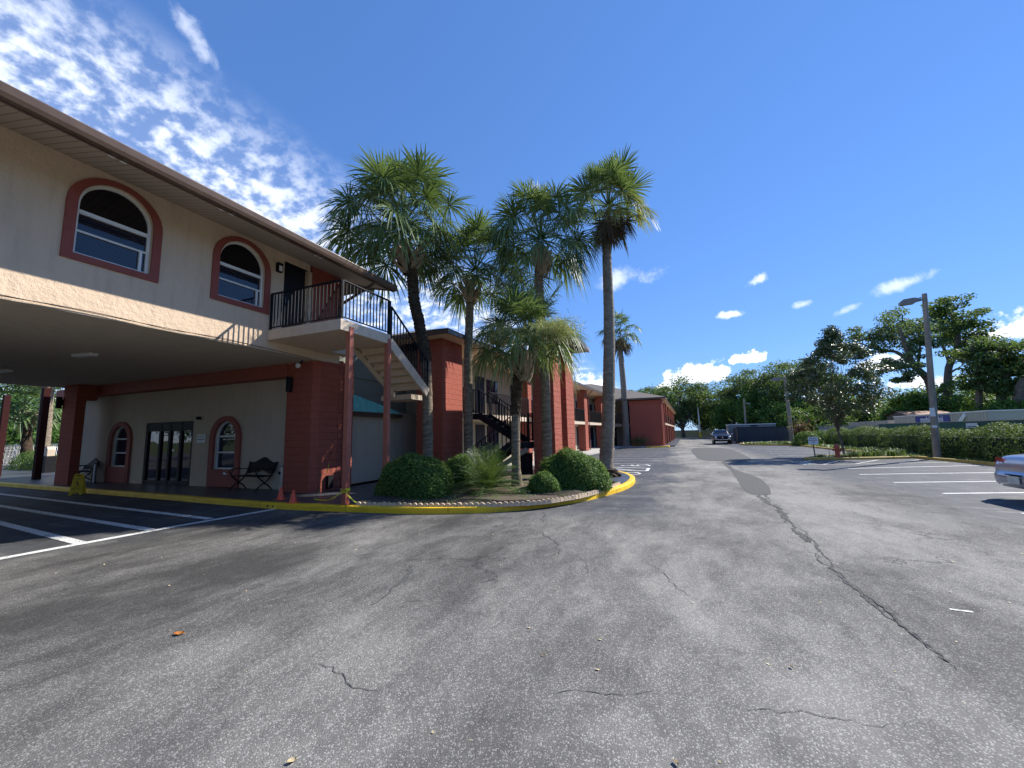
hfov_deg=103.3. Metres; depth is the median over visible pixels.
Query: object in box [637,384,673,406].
tree
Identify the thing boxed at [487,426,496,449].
window
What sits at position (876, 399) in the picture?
tree
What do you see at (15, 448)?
chain link fence
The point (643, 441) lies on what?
shrub
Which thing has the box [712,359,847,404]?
tree
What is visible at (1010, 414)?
storage container
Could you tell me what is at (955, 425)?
construction fence
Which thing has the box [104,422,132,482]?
window
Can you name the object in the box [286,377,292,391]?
wall sconce
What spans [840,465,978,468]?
road marking
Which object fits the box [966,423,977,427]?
fence sign
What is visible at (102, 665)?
road
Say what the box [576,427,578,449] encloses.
door
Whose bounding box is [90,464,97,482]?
ash bin
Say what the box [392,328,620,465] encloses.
motel wing
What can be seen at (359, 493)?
sidewalk
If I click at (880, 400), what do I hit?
tree
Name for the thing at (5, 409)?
column
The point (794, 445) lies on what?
kerb
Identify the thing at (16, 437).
tree
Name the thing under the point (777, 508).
pavement crack
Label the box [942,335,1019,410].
oak tree
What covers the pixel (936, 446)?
lamp pole
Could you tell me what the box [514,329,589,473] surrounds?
screen wall
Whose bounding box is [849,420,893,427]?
storage container
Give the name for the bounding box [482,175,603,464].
fan palm
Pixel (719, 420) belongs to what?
vine covered tree
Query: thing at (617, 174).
washingtonia palm
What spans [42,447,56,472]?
planter light
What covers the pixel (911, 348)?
oak tree
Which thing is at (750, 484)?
asphalt patch
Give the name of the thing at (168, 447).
entrance door
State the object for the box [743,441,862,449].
grass
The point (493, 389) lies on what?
window
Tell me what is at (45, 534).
road marking
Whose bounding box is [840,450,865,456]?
plant
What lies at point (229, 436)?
window
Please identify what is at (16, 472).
courtyard path
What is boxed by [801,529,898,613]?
pavement crack
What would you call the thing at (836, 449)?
fire hydrant
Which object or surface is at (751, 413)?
vine covered tree
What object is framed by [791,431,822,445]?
shrub
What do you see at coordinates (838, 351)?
magnolia tree
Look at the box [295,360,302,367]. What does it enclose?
flood light
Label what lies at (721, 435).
parked car
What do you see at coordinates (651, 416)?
motel wing
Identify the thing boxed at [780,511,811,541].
pavement crack
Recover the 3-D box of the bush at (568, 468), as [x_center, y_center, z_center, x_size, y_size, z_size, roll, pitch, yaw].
[1.633,2.262,11.014,2.150,1.162,1.771,-4,-8,22]
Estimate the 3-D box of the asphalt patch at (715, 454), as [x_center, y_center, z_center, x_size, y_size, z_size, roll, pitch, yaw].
[14.648,4.933,29.136,3.120,0.001,17.662,-4,-8,22]
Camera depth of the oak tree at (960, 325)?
56.62 m
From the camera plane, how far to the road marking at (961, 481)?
11.71 m
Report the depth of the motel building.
10.00 m
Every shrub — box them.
[4,450,55,469]
[18,454,56,470]
[627,432,651,445]
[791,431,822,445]
[807,429,827,443]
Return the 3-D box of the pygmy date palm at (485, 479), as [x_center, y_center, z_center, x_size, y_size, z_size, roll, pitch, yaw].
[-0.585,2.214,10.272,2.604,1.620,2.625,-4,-8,22]
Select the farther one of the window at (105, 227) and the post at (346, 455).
the post at (346, 455)
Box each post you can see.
[341,326,353,504]
[382,339,390,469]
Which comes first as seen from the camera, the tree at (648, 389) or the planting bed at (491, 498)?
the planting bed at (491, 498)
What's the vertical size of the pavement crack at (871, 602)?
0.001 m
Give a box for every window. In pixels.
[59,178,162,282]
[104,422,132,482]
[206,416,241,487]
[210,236,270,314]
[486,379,496,403]
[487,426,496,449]
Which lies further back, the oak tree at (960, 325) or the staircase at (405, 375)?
the oak tree at (960, 325)
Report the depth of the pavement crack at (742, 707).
2.40 m
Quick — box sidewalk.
[0,466,629,504]
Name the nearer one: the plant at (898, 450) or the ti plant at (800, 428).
the plant at (898, 450)
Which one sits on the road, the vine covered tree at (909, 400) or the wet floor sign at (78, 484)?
the wet floor sign at (78, 484)
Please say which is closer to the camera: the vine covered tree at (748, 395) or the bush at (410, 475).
the bush at (410, 475)
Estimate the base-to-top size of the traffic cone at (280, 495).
0.300 m
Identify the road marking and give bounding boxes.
[0,493,211,518]
[0,505,153,530]
[0,509,275,559]
[0,521,85,543]
[794,462,938,464]
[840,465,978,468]
[860,472,994,474]
[894,481,995,482]
[943,492,1023,493]
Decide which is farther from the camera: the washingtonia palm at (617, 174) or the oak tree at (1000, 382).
the oak tree at (1000, 382)
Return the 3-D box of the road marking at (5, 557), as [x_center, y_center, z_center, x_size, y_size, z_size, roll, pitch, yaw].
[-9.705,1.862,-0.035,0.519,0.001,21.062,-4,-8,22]
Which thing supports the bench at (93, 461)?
on the sidewalk
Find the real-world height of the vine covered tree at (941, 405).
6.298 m
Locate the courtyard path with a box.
[1,468,54,477]
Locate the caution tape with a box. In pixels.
[314,452,356,502]
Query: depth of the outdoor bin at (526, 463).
14.67 m
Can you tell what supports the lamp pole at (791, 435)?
on the grass strip
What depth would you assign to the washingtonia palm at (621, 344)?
43.07 m
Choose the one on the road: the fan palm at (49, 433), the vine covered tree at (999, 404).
the fan palm at (49, 433)
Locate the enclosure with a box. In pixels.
[734,426,788,442]
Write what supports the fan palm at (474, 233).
on the planting bed at (491, 498)
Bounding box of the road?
[0,437,1023,767]
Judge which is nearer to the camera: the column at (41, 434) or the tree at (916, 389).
the column at (41, 434)
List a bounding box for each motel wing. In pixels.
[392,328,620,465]
[584,384,680,447]
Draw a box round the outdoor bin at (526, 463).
[520,453,532,473]
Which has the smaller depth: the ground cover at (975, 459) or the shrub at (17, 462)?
the ground cover at (975, 459)
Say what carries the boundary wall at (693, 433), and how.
on the road
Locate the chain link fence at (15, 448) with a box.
[3,444,57,464]
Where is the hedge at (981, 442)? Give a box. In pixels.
[825,421,1023,461]
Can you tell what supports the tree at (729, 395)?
on the ground
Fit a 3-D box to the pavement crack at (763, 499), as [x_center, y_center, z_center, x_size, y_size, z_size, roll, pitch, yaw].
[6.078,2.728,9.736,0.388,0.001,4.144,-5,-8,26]
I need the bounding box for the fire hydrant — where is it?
[829,443,841,456]
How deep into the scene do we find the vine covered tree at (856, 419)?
62.60 m
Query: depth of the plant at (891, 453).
20.81 m
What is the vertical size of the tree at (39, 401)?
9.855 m
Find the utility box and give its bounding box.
[325,475,332,488]
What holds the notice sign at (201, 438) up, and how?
attached to the motel building
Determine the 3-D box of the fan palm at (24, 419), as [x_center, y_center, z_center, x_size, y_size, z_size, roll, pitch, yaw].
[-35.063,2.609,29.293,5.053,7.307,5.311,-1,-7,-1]
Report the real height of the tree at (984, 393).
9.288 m
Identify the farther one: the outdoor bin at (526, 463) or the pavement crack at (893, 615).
the outdoor bin at (526, 463)
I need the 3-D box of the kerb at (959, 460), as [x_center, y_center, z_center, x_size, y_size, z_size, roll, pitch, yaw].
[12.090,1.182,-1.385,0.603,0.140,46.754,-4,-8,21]
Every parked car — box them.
[710,430,732,443]
[994,454,1023,488]
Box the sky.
[0,0,1023,430]
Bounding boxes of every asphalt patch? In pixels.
[691,448,750,460]
[722,461,770,494]
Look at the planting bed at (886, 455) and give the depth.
21.00 m
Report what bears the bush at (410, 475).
on the planting bed at (491, 498)
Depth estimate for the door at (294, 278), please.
11.25 m
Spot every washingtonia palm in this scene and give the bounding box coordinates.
[562,142,660,476]
[596,310,642,445]
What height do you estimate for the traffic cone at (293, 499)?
0.300 m
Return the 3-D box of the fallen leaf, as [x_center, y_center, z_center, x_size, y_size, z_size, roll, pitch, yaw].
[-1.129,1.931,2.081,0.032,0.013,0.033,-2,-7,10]
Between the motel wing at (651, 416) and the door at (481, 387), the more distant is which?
the motel wing at (651, 416)
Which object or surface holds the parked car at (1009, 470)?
on the road
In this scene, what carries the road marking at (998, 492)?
on the road
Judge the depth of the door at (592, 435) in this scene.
42.83 m
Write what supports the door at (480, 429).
in the motel wing at (447, 353)
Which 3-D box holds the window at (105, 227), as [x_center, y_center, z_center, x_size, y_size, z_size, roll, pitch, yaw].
[-7.469,-2.946,7.634,0.178,1.710,1.410,-4,-8,22]
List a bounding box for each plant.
[787,415,815,441]
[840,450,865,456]
[859,450,875,456]
[860,448,884,455]
[861,447,883,453]
[877,448,911,454]
[886,449,905,455]
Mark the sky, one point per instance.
(816, 164)
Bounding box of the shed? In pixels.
[886,410,950,419]
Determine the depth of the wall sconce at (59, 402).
15.56 m
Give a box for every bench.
[79,458,99,480]
[229,457,277,491]
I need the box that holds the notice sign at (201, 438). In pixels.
[196,434,205,442]
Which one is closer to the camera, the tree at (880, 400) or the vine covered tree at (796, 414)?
the vine covered tree at (796, 414)
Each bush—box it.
[372,451,454,499]
[444,452,478,487]
[526,470,562,493]
[535,446,613,491]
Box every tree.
[0,386,60,446]
[4,401,60,462]
[13,386,62,446]
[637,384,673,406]
[648,375,713,437]
[670,380,726,431]
[692,394,737,429]
[707,376,776,401]
[708,398,741,429]
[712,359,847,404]
[725,384,766,423]
[731,396,782,423]
[754,359,858,428]
[754,398,821,428]
[774,404,853,435]
[780,325,900,453]
[817,390,896,407]
[828,408,881,421]
[841,306,952,408]
[841,395,891,410]
[850,402,890,421]
[868,391,938,420]
[873,292,1013,406]
[883,382,966,403]
[937,391,1011,402]
[937,392,989,412]
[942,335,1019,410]
[945,394,995,411]
[953,338,1023,409]
[964,396,1023,411]
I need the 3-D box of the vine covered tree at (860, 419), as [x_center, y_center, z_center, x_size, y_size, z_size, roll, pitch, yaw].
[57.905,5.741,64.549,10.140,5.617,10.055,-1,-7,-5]
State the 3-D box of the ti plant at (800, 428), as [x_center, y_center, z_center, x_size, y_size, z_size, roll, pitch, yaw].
[28.373,4.416,39.591,2.670,2.863,2.026,-4,-8,22]
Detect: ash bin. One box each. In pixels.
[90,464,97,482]
[278,466,282,489]
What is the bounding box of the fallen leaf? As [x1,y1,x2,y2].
[287,756,296,762]
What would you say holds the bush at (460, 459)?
on the planting bed at (491, 498)
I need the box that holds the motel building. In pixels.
[0,80,416,492]
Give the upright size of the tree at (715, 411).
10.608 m
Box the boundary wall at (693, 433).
[675,430,713,436]
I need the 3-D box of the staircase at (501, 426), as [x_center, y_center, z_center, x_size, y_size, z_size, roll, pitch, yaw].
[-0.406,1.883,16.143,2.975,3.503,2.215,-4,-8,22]
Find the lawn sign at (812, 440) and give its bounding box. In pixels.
[808,437,818,456]
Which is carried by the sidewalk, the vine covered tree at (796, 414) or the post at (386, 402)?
the post at (386, 402)
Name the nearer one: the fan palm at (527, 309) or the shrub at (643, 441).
the fan palm at (527, 309)
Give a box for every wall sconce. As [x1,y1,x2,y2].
[55,397,63,407]
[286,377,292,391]
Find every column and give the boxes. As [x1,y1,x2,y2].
[0,395,11,475]
[31,388,51,479]
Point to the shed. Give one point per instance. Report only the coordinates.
(892, 414)
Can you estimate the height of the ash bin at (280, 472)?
0.720 m
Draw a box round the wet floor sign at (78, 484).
[68,474,85,495]
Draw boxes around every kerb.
[0,471,634,513]
[740,443,860,451]
[804,454,915,459]
[916,456,994,465]
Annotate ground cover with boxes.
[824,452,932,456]
[947,456,994,461]
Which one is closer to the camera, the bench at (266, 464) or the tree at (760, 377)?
the bench at (266, 464)
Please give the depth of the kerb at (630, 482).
9.62 m
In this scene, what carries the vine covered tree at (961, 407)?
on the ground
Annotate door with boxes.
[142,421,193,485]
[282,264,304,327]
[475,376,483,413]
[476,424,484,461]
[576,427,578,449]
[591,427,593,446]
[614,428,616,445]
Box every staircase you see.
[335,306,428,401]
[473,389,533,467]
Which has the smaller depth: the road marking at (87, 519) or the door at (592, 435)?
the road marking at (87, 519)
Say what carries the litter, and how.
on the road
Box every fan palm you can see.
[0,384,62,460]
[17,385,54,449]
[316,142,475,456]
[419,206,532,457]
[464,275,592,485]
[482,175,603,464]
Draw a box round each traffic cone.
[274,487,287,499]
[287,490,300,503]
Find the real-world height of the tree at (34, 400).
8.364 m
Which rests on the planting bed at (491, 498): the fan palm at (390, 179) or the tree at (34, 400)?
the fan palm at (390, 179)
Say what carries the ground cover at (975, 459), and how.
on the planting bed
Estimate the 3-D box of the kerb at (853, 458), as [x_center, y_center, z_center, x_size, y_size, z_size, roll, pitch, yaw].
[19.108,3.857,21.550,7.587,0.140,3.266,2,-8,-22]
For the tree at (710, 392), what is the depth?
89.29 m
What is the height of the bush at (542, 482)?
0.601 m
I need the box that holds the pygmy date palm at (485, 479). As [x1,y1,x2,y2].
[446,439,530,498]
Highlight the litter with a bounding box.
[103,482,1022,762]
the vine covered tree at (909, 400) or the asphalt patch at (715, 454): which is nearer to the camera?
the asphalt patch at (715, 454)
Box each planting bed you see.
[361,473,616,503]
[825,452,932,456]
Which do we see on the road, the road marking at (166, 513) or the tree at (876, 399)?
the road marking at (166, 513)
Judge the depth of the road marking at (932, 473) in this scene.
13.86 m
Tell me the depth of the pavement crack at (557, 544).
6.20 m
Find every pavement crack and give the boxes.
[319,663,405,692]
[371,565,412,604]
[539,689,957,726]
[540,512,588,572]
[757,495,788,513]
[764,493,787,521]
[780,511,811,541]
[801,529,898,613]
[809,537,950,661]
[863,594,956,667]
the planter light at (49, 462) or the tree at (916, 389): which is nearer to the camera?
the planter light at (49, 462)
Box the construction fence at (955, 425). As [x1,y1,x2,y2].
[818,419,1023,439]
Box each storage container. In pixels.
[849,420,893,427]
[893,409,1023,422]
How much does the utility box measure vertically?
0.370 m
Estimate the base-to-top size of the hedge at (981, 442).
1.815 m
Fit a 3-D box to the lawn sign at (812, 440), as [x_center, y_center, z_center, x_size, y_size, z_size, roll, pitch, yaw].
[15.915,3.320,21.374,0.440,1.061,0.049,-4,-8,22]
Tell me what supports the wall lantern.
attached to the motel building
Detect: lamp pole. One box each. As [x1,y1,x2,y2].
[695,407,701,437]
[743,398,749,423]
[771,376,793,440]
[898,293,940,457]
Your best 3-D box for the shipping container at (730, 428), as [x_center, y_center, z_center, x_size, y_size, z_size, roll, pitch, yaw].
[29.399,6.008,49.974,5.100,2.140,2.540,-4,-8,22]
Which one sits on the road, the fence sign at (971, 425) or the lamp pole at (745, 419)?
the lamp pole at (745, 419)
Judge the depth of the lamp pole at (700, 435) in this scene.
85.36 m
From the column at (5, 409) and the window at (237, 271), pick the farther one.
the column at (5, 409)
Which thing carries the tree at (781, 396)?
on the ground
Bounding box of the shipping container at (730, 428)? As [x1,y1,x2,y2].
[726,423,775,441]
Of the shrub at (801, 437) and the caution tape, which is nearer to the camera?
the caution tape
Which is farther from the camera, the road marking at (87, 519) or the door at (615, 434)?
the door at (615, 434)
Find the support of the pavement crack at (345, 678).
on the road
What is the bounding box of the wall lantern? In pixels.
[276,262,282,272]
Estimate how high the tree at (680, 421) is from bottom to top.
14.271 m
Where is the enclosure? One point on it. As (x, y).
(759, 434)
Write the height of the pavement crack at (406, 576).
0.001 m
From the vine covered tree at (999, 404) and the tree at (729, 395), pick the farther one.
the tree at (729, 395)
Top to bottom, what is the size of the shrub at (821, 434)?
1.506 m
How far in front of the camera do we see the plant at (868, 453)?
20.95 m
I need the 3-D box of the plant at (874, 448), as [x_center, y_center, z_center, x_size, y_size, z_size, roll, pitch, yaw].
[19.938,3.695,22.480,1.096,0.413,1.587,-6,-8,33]
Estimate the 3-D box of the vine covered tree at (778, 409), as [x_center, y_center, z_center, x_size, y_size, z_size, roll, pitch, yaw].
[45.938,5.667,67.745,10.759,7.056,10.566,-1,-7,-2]
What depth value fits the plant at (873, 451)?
21.24 m

